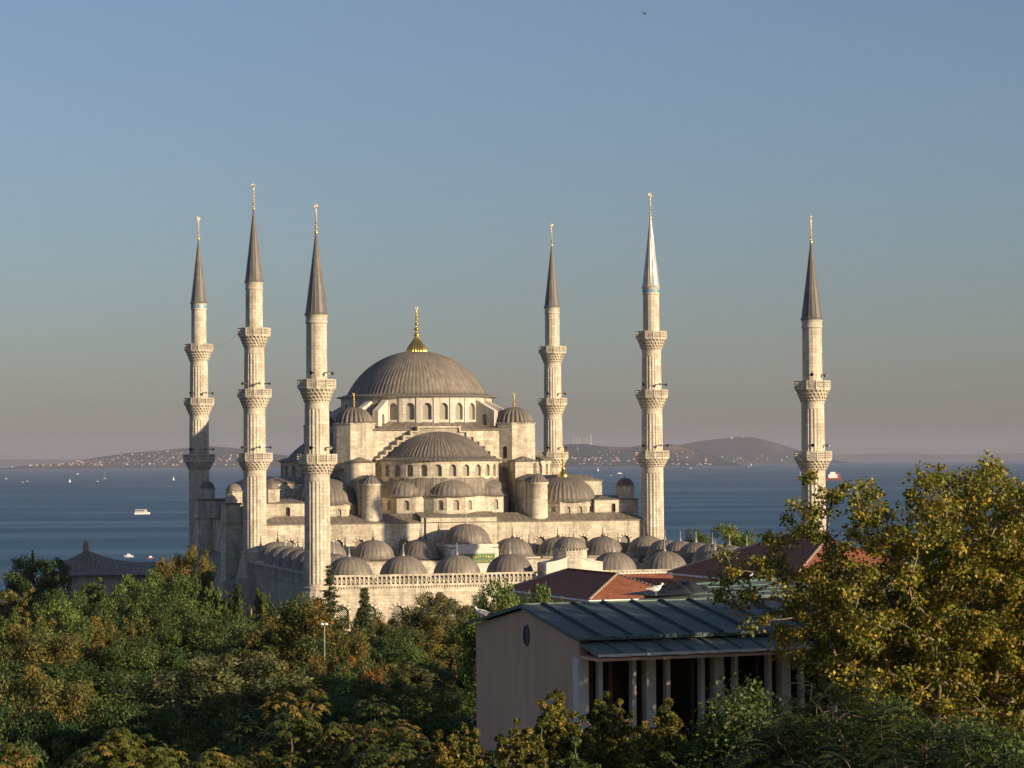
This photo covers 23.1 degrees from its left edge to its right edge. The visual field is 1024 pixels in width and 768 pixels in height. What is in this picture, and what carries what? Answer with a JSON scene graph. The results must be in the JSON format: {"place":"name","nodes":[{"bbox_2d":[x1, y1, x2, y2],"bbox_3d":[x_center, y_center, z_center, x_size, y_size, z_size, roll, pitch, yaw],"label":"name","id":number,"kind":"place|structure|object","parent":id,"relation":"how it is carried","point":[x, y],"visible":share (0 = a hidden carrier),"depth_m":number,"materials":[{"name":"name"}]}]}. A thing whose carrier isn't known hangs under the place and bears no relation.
{"place":"outdoors","nodes":[
{"label":"outdoors","id":0,"kind":"place"},
{"bbox_2d":[58,539,180,601],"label":"pavilion","id":1,"kind":"structure","parent":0,"point":[87,565],"depth_m":522.05,"materials":[{"name":"stone"}]},
{"bbox_2d":[1,446,288,468],"bbox_3d":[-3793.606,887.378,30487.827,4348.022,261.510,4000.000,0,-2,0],"label":"shore hills","id":2,"kind":"structure","parent":0,"point":[222,454],"depth_m":29039.06,"materials":[{"name":"grey"}]},
{"bbox_2d":[0,590,476,743],"bbox_3d":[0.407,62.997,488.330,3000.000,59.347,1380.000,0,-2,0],"label":"ground","id":3,"kind":"structure","parent":0,"point":[2,600],"depth_m":274.20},
{"bbox_2d":[0,606,39,668],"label":"broadleaf tree","id":4,"kind":"object","parent":3,"relation":"on","point":[4,621],"visible":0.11,"depth_m":252.94,"materials":[{"name":"green plant"}]},
{"bbox_2d":[0,742,40,767],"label":"chestnut tree","id":5,"kind":"object","parent":3,"relation":"on","point":[19,761],"visible":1,"depth_m":65.96,"materials":[{"name":"green plant"}]},
{"bbox_2d":[0,588,47,625],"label":"broadleaf tree","id":6,"kind":"object","parent":3,"relation":"on","point":[5,610],"visible":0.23,"depth_m":343.52,"materials":[{"name":"green plant"}]},
{"bbox_2d":[0,656,69,715],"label":"broadleaf tree","id":7,"kind":"object","parent":3,"relation":"on","point":[49,668],"visible":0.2,"depth_m":175.97,"materials":[{"name":"green plant"}]},
{"bbox_2d":[0,729,69,767],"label":"broadleaf tree","id":8,"kind":"object","parent":3,"relation":"on","point":[32,746],"visible":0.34,"depth_m":94.09,"materials":[{"name":"green plant"}]},
{"bbox_2d":[8,607,61,639],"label":"broadleaf tree","id":9,"kind":"object","parent":3,"relation":"on","point":[26,622],"visible":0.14,"depth_m":290.42,"materials":[{"name":"green plant"}]},
{"bbox_2d":[0,700,71,765],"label":"broadleaf tree","id":10,"kind":"object","parent":3,"relation":"on","point":[23,725],"visible":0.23,"depth_m":118.88,"materials":[{"name":"green plant"}]},
{"bbox_2d":[0,553,72,607],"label":"broadleaf tree","id":11,"kind":"object","parent":3,"relation":"on","point":[48,581],"visible":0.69,"depth_m":452.32,"materials":[{"name":"green plant"}]},
{"bbox_2d":[0,623,84,684],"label":"broadleaf tree","id":12,"kind":"object","parent":3,"relation":"on","point":[36,650],"visible":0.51,"depth_m":207.67,"materials":[{"name":"green plant"}]},
{"bbox_2d":[0,664,95,749],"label":"broadleaf tree","id":13,"kind":"object","parent":3,"relation":"on","point":[36,682],"visible":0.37,"depth_m":128.63,"materials":[{"name":"green plant"}]},
{"bbox_2d":[21,586,90,625],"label":"broadleaf tree","id":14,"kind":"object","parent":3,"relation":"on","point":[37,604],"visible":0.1,"depth_m":336.69,"materials":[{"name":"green plant"}]},
{"bbox_2d":[26,598,97,673],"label":"broadleaf tree","id":15,"kind":"object","parent":3,"relation":"on","point":[69,617],"visible":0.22,"depth_m":251.61,"materials":[{"name":"green plant"}]},
{"bbox_2d":[14,632,113,688],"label":"broadleaf tree","id":16,"kind":"object","parent":3,"relation":"on","point":[83,652],"visible":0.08,"depth_m":213.65,"materials":[{"name":"green plant"}]},
{"bbox_2d":[13,657,116,721],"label":"broadleaf tree","id":17,"kind":"object","parent":3,"relation":"on","point":[83,669],"visible":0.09,"depth_m":179.54,"materials":[{"name":"green plant"}]},
{"bbox_2d":[15,711,125,767],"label":"broadleaf tree","id":18,"kind":"object","parent":3,"relation":"on","point":[58,739],"visible":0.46,"depth_m":116.35,"materials":[{"name":"green plant"}]},
{"bbox_2d":[44,591,111,634],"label":"broadleaf tree","id":19,"kind":"object","parent":3,"relation":"on","point":[84,608],"visible":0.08,"depth_m":296.83,"materials":[{"name":"green plant"}]},
{"bbox_2d":[70,577,121,621],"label":"broadleaf tree","id":20,"kind":"object","parent":3,"relation":"on","point":[93,594],"visible":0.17,"depth_m":338.90,"materials":[{"name":"green plant"}]},
{"bbox_2d":[61,615,133,666],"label":"broadleaf tree","id":21,"kind":"object","parent":3,"relation":"on","point":[102,634],"visible":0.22,"depth_m":254.77,"materials":[{"name":"green plant"}]},
{"bbox_2d":[62,668,167,721],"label":"broadleaf tree","id":22,"kind":"object","parent":3,"relation":"on","point":[103,679],"visible":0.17,"depth_m":178.78,"materials":[{"name":"green plant"}]},
{"bbox_2d":[66,690,181,767],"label":"broadleaf tree","id":23,"kind":"object","parent":3,"relation":"on","point":[133,715],"visible":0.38,"depth_m":117.11,"materials":[{"name":"green plant"}]},
{"bbox_2d":[62,726,189,767],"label":"chestnut tree","id":24,"kind":"object","parent":3,"relation":"on","point":[129,748],"visible":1,"depth_m":73.54,"materials":[{"name":"green plant"}]},
{"bbox_2d":[85,630,173,689],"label":"broadleaf tree","id":25,"kind":"object","parent":3,"relation":"on","point":[124,656],"visible":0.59,"depth_m":210.41,"materials":[{"name":"green plant"}]},
{"bbox_2d":[87,584,176,637],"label":"broadleaf tree","id":26,"kind":"object","parent":3,"relation":"on","point":[104,612],"visible":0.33,"depth_m":291.51,"materials":[{"name":"green plant"}]},
{"bbox_2d":[109,573,159,634],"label":"broadleaf tree","id":27,"kind":"object","parent":3,"relation":"on","point":[128,583],"visible":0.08,"depth_m":342.33,"materials":[{"name":"green plant"}]},
{"bbox_2d":[102,617,175,664],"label":"broadleaf tree","id":28,"kind":"object","parent":3,"relation":"on","point":[141,629],"visible":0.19,"depth_m":255.84,"materials":[{"name":"green plant"}]},
{"bbox_2d":[119,592,202,650],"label":"broadleaf tree","id":29,"kind":"object","parent":3,"relation":"on","point":[173,604],"visible":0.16,"depth_m":296.63,"materials":[{"name":"green plant"}]},
{"bbox_2d":[134,643,223,710],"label":"broadleaf tree","id":30,"kind":"object","parent":3,"relation":"on","point":[176,659],"visible":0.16,"depth_m":211.90,"materials":[{"name":"green plant"}]},
{"bbox_2d":[139,608,221,666],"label":"broadleaf tree","id":31,"kind":"object","parent":3,"relation":"on","point":[178,638],"visible":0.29,"depth_m":256.24,"materials":[{"name":"green plant"}]},
{"bbox_2d":[149,572,215,622],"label":"broadleaf tree","id":32,"kind":"object","parent":3,"relation":"on","point":[178,587],"visible":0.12,"depth_m":337.59,"materials":[{"name":"green plant"}]},
{"bbox_2d":[166,545,216,604],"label":"broadleaf tree","id":33,"kind":"object","parent":3,"relation":"on","point":[187,562],"visible":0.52,"depth_m":413.87,"materials":[{"name":"green plant"}]},
{"bbox_2d":[145,735,244,767],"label":"broadleaf tree","id":34,"kind":"object","parent":3,"relation":"on","point":[188,747],"visible":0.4,"depth_m":97.38,"materials":[{"name":"green plant"}]},
{"bbox_2d":[183,216,214,589],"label":"minaret","id":35,"kind":"object","parent":3,"relation":"on","point":[198,403],"visible":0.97,"depth_m":476.92,"materials":[{"name":"stone"}]},
{"bbox_2d":[154,692,254,767],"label":"broadleaf tree","id":36,"kind":"object","parent":3,"relation":"on","point":[219,710],"visible":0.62,"depth_m":117.91,"materials":[{"name":"green plant"}]},
{"bbox_2d":[103,650,322,756],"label":"broadleaf tree","id":37,"kind":"object","parent":3,"relation":"on","point":[263,679],"visible":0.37,"depth_m":132.79,"materials":[{"name":"green plant"}]},
{"bbox_2d":[179,747,255,767],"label":"chestnut tree","id":38,"kind":"object","parent":3,"relation":"on","point":[202,762],"visible":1,"depth_m":68.29,"materials":[{"name":"green plant"}]},
{"bbox_2d":[192,635,250,689],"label":"broadleaf tree","id":39,"kind":"object","parent":3,"relation":"on","point":[231,651],"visible":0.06,"depth_m":218.16,"materials":[{"name":"green plant"}]},
{"bbox_2d":[182,613,264,681],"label":"broadleaf tree","id":40,"kind":"object","parent":3,"relation":"on","point":[192,642],"visible":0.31,"depth_m":254.19,"materials":[{"name":"green plant"}]},
{"bbox_2d":[220,584,250,625],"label":"broadleaf tree","id":41,"kind":"object","parent":3,"relation":"on","point":[237,602],"visible":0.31,"depth_m":343.20,"materials":[{"name":"green plant"}]},
{"bbox_2d":[190,704,302,758],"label":"broadleaf tree","id":42,"kind":"object","parent":3,"relation":"on","point":[257,717],"visible":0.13,"depth_m":120.36,"materials":[{"name":"green plant"}]},
{"bbox_2d":[236,185,272,621],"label":"minaret","id":43,"kind":"object","parent":3,"relation":"on","point":[254,459],"visible":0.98,"depth_m":420.45,"materials":[{"name":"stone"}]},
{"bbox_2d":[248,587,274,627],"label":"broadleaf tree","id":44,"kind":"object","parent":3,"relation":"on","point":[263,605],"visible":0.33,"depth_m":343.85,"materials":[{"name":"green plant"}]},
{"bbox_2d":[233,591,369,676],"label":"broadleaf tree","id":45,"kind":"object","parent":3,"relation":"on","point":[297,653],"visible":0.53,"depth_m":214.22,"materials":[{"name":"green plant"}]},
{"bbox_2d":[297,205,338,631],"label":"minaret","id":46,"kind":"object","parent":3,"relation":"on","point":[316,387],"visible":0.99,"depth_m":359.54,"materials":[{"name":"stone"}]},
{"bbox_2d":[265,689,373,767],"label":"broadleaf tree","id":47,"kind":"object","parent":3,"relation":"on","point":[325,718],"visible":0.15,"depth_m":116.89,"materials":[{"name":"green plant"}]},
{"bbox_2d":[218,689,435,767],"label":"chestnut tree","id":48,"kind":"object","parent":3,"relation":"on","point":[366,739],"visible":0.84,"depth_m":74.80,"materials":[{"name":"green plant"}]},
{"bbox_2d":[287,670,369,704],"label":"broadleaf tree","id":49,"kind":"object","parent":3,"relation":"on","point":[323,681],"visible":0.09,"depth_m":180.66,"materials":[{"name":"green plant"}]},
{"bbox_2d":[306,649,352,692],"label":"broadleaf tree","id":50,"kind":"object","parent":3,"relation":"on","point":[320,667],"visible":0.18,"depth_m":185.55,"materials":[{"name":"green plant"}]},
{"bbox_2d":[310,564,350,634],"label":"spruce tree","id":51,"kind":"object","parent":3,"relation":"on","point":[331,605],"visible":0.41,"depth_m":344.10,"materials":[{"name":"green plant"}]},
{"bbox_2d":[314,624,388,698],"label":"broadleaf tree","id":52,"kind":"object","parent":3,"relation":"on","point":[360,664],"visible":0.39,"depth_m":197.99,"materials":[{"name":"green plant"}]},
{"bbox_2d":[351,587,377,648],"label":"spruce tree","id":53,"kind":"object","parent":3,"relation":"on","point":[363,611],"visible":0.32,"depth_m":336.92,"materials":[{"name":"green plant"}]},
{"bbox_2d":[316,674,412,721],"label":"broadleaf tree","id":54,"kind":"object","parent":3,"relation":"on","point":[372,687],"visible":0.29,"depth_m":175.54,"materials":[{"name":"green plant"}]},
{"bbox_2d":[308,693,433,767],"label":"broadleaf tree","id":55,"kind":"object","parent":3,"relation":"on","point":[350,712],"visible":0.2,"depth_m":116.66,"materials":[{"name":"green plant"}]},
{"bbox_2d":[367,659,436,698],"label":"broadleaf tree","id":56,"kind":"object","parent":3,"relation":"on","point":[410,669],"visible":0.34,"depth_m":208.86,"materials":[{"name":"green plant"}]},
{"bbox_2d":[372,623,434,660],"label":"broadleaf tree","id":57,"kind":"object","parent":3,"relation":"on","point":[384,641],"visible":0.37,"depth_m":296.23,"materials":[{"name":"green plant"}]},
{"bbox_2d":[372,645,438,675],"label":"broadleaf tree","id":58,"kind":"object","parent":3,"relation":"on","point":[416,655],"visible":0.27,"depth_m":257.34,"materials":[{"name":"green plant"}]},
{"bbox_2d":[351,742,462,767],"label":"chestnut tree","id":59,"kind":"object","parent":3,"relation":"on","point":[371,760],"visible":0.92,"depth_m":69.58,"materials":[{"name":"green plant"}]},
{"bbox_2d":[191,307,642,611],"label":"mosque","id":60,"kind":"structure","parent":3,"relation":"on","point":[434,448],"depth_m":440.11,"materials":[{"name":"stone"}]},
{"bbox_2d":[372,683,471,734],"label":"broadleaf tree","id":61,"kind":"object","parent":3,"relation":"on","point":[409,697],"visible":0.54,"depth_m":171.95,"materials":[{"name":"green plant"}]},
{"bbox_2d":[404,729,452,767],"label":"maple tree","id":62,"kind":"object","parent":3,"relation":"on","point":[435,745],"visible":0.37,"depth_m":71.54,"materials":[{"name":"green plant"}]},
{"bbox_2d":[389,591,471,659],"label":"broadleaf tree","id":63,"kind":"object","parent":3,"relation":"on","point":[436,607],"visible":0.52,"depth_m":322.91,"materials":[{"name":"green plant"}]},
{"bbox_2d":[399,626,466,662],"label":"broadleaf tree","id":64,"kind":"object","parent":3,"relation":"on","point":[437,634],"visible":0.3,"depth_m":299.49,"materials":[{"name":"green plant"}]},
{"bbox_2d":[398,707,476,758],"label":"broadleaf tree","id":65,"kind":"object","parent":3,"relation":"on","point":[447,725],"visible":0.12,"depth_m":118.88,"materials":[{"name":"green plant"}]},
{"bbox_2d":[409,659,475,700],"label":"broadleaf tree","id":66,"kind":"object","parent":3,"relation":"on","point":[444,675],"visible":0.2,"depth_m":212.27,"materials":[{"name":"green plant"}]},
{"bbox_2d":[411,687,476,730],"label":"broadleaf tree","id":67,"kind":"object","parent":3,"relation":"on","point":[470,707],"visible":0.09,"depth_m":177.91,"materials":[{"name":"green plant"}]},
{"bbox_2d":[432,643,465,691],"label":"broadleaf tree","id":68,"kind":"object","parent":3,"relation":"on","point":[448,660],"visible":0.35,"depth_m":249.81,"materials":[{"name":"green plant"}]},
{"bbox_2d":[411,722,489,767],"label":"maple tree","id":69,"kind":"object","parent":3,"relation":"on","point":[472,758],"visible":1,"depth_m":69.52,"materials":[{"name":"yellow plant"}]},
{"bbox_2d":[453,577,533,703],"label":"broadleaf tree","id":70,"kind":"object","parent":3,"relation":"on","point":[504,598],"visible":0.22,"depth_m":169.71,"materials":[{"name":"green plant"}]},
{"bbox_2d":[246,516,747,637],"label":"courtyard","id":71,"kind":"structure","parent":3,"relation":"on","point":[463,563],"depth_m":377.65,"materials":[{"name":"stone"}]},
{"bbox_2d":[476,717,551,767],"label":"maple tree","id":72,"kind":"object","parent":3,"relation":"on","point":[537,759],"visible":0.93,"depth_m":69.41,"materials":[{"name":"green plant"}]},
{"bbox_2d":[538,223,567,473],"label":"minaret","id":73,"kind":"object","parent":3,"relation":"on","point":[552,403],"visible":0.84,"depth_m":496.79,"materials":[{"name":"stone"}]},
{"bbox_2d":[512,689,605,767],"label":"maple tree","id":74,"kind":"object","parent":3,"relation":"on","point":[555,735],"visible":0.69,"depth_m":70.41,"materials":[{"name":"green plant"}]},
{"bbox_2d":[503,568,654,604],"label":"tiled house","id":75,"kind":"structure","parent":3,"relation":"on","point":[576,585],"depth_m":205.78,"materials":[{"name":"tile"}]},
{"bbox_2d":[555,736,602,767],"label":"maple tree","id":76,"kind":"object","parent":3,"relation":"on","point":[573,760],"visible":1,"depth_m":63.87,"materials":[{"name":"green plant"}]},
{"bbox_2d":[573,691,643,767],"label":"maple tree","id":77,"kind":"object","parent":3,"relation":"on","point":[611,736],"visible":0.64,"depth_m":71.37,"materials":[{"name":"green plant"}]},
{"bbox_2d":[616,571,672,585],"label":"tiled wing","id":78,"kind":"structure","parent":3,"relation":"on","point":[655,578],"depth_m":216.67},
{"bbox_2d":[635,194,668,539],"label":"minaret","id":79,"kind":"object","parent":3,"relation":"on","point":[651,395],"visible":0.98,"depth_m":440.35,"materials":[{"name":"stone"}]},
{"bbox_2d":[615,715,688,767],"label":"maple tree","id":80,"kind":"object","parent":3,"relation":"on","point":[650,756],"visible":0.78,"depth_m":69.45,"materials":[{"name":"green plant"}]},
{"bbox_2d":[652,697,710,767],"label":"maple tree","id":81,"kind":"object","parent":3,"relation":"on","point":[673,721],"visible":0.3,"depth_m":73.48,"materials":[{"name":"green plant"}]},
{"bbox_2d":[710,523,756,546],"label":"broadleaf tree","id":82,"kind":"object","parent":3,"relation":"on","point":[739,539],"visible":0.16,"depth_m":544.42,"materials":[{"name":"green plant"}]},
{"bbox_2d":[676,670,814,767],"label":"shrub","id":83,"kind":"object","parent":3,"relation":"on","point":[711,741],"visible":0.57,"depth_m":67.09,"materials":[{"name":"green plant"}]},
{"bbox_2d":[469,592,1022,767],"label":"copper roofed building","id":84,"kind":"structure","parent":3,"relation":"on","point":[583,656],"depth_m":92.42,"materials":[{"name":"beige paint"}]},
{"bbox_2d":[591,661,628,740],"label":"window pane","id":85,"kind":"structure","parent":84,"relation":"in","point":[620,668],"depth_m":90.74,"materials":[{"name":"black glass"}]},
{"bbox_2d":[662,658,696,740],"label":"window pane","id":86,"kind":"structure","parent":84,"relation":"in","point":[680,669],"depth_m":91.70,"materials":[{"name":"black glass"}]},
{"bbox_2d":[730,655,763,726],"label":"window pane","id":87,"kind":"structure","parent":84,"relation":"in","point":[746,664],"depth_m":92.73,"materials":[{"name":"black glass"}]},
{"bbox_2d":[796,653,828,767],"label":"window pane","id":88,"kind":"structure","parent":84,"relation":"in","point":[824,700],"depth_m":93.71,"materials":[{"name":"black glass"}]},
{"bbox_2d":[634,576,892,739],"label":"flat roofed annex","id":89,"kind":"object","parent":3,"relation":"on","point":[759,584],"visible":0.11,"depth_m":107.96,"materials":[{"name":"grey paint"}]},
{"bbox_2d":[621,580,714,595],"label":"tarpaulin","id":90,"kind":"object","parent":89,"relation":"on","point":[679,587],"visible":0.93,"depth_m":103.94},
{"bbox_2d":[703,719,839,767],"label":"sumac tree","id":91,"kind":"object","parent":3,"relation":"on","point":[738,763],"visible":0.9,"depth_m":55.52,"materials":[{"name":"green plant"}]},
{"bbox_2d":[666,534,911,582],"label":"tiled house","id":92,"kind":"structure","parent":3,"relation":"on","point":[696,572],"depth_m":202.89,"materials":[{"name":"tile"}]},
{"bbox_2d":[794,216,831,535],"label":"minaret","id":93,"kind":"object","parent":3,"relation":"on","point":[812,388],"visible":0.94,"depth_m":381.44,"materials":[{"name":"stone"}]},
{"bbox_2d":[735,669,932,767],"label":"sumac tree","id":94,"kind":"object","parent":3,"relation":"on","point":[818,705],"visible":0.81,"depth_m":56.42,"materials":[{"name":"green plant"}]},
{"bbox_2d":[782,734,918,767],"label":"sumac tree","id":95,"kind":"object","parent":3,"relation":"on","point":[837,756],"visible":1,"depth_m":51.80,"materials":[{"name":"green plant"}]},
{"bbox_2d":[703,450,1023,765],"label":"plane tree","id":96,"kind":"object","parent":3,"relation":"on","point":[956,576],"visible":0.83,"depth_m":77.35,"materials":[{"name":"yellow plant"}]},
{"bbox_2d":[790,688,952,767],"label":"shrub","id":97,"kind":"object","parent":3,"relation":"on","point":[922,722],"visible":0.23,"depth_m":65.63,"materials":[{"name":"green plant"}]},
{"bbox_2d":[826,691,1001,767],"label":"sumac tree","id":98,"kind":"object","parent":3,"relation":"on","point":[892,722],"visible":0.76,"depth_m":54.62,"materials":[{"name":"green plant"}]},
{"bbox_2d":[817,524,1023,730],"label":"plane tree","id":99,"kind":"object","parent":3,"relation":"on","point":[832,692],"visible":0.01,"depth_m":86.34,"materials":[{"name":"green plant"}]},
{"bbox_2d":[910,706,1023,767],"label":"tree","id":100,"kind":"object","parent":3,"relation":"on","point":[1018,745],"visible":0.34,"depth_m":62.90,"materials":[{"name":"green plant"}]},
{"bbox_2d":[912,715,1023,767],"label":"sumac tree","id":101,"kind":"object","parent":3,"relation":"on","point":[940,755],"visible":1,"depth_m":52.78,"materials":[{"name":"green plant"}]},
{"bbox_2d":[0,460,1023,589],"bbox_3d":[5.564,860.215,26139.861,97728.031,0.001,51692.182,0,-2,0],"label":"sea","id":102,"kind":"structure","parent":0,"point":[743,499],"depth_m":4671.95,"materials":[{"name":"liquid"}]},
{"bbox_2d":[0,453,1023,465],"bbox_3d":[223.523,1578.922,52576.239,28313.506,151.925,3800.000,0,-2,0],"label":"distant coast","id":103,"kind":"structure","parent":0,"point":[843,457],"depth_m":51028.92},
{"bbox_2d":[0,0,1023,459],"label":"sky","id":104,"kind":"structure","parent":0,"point":[437,145],"materials":[{"name":"blue"}]},
{"bbox_2d":[562,444,743,466],"bbox_3d":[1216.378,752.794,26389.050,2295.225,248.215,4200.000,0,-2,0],"label":"island","id":105,"kind":"structure","parent":0,"point":[589,451],"depth_m":24938.37,"materials":[{"name":"grey"}]},
{"bbox_2d":[681,437,850,463],"bbox_3d":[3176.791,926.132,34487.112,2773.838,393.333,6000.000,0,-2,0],"label":"island","id":106,"kind":"structure","parent":0,"point":[748,450],"depth_m":32446.38,"materials":[{"name":"grey"}]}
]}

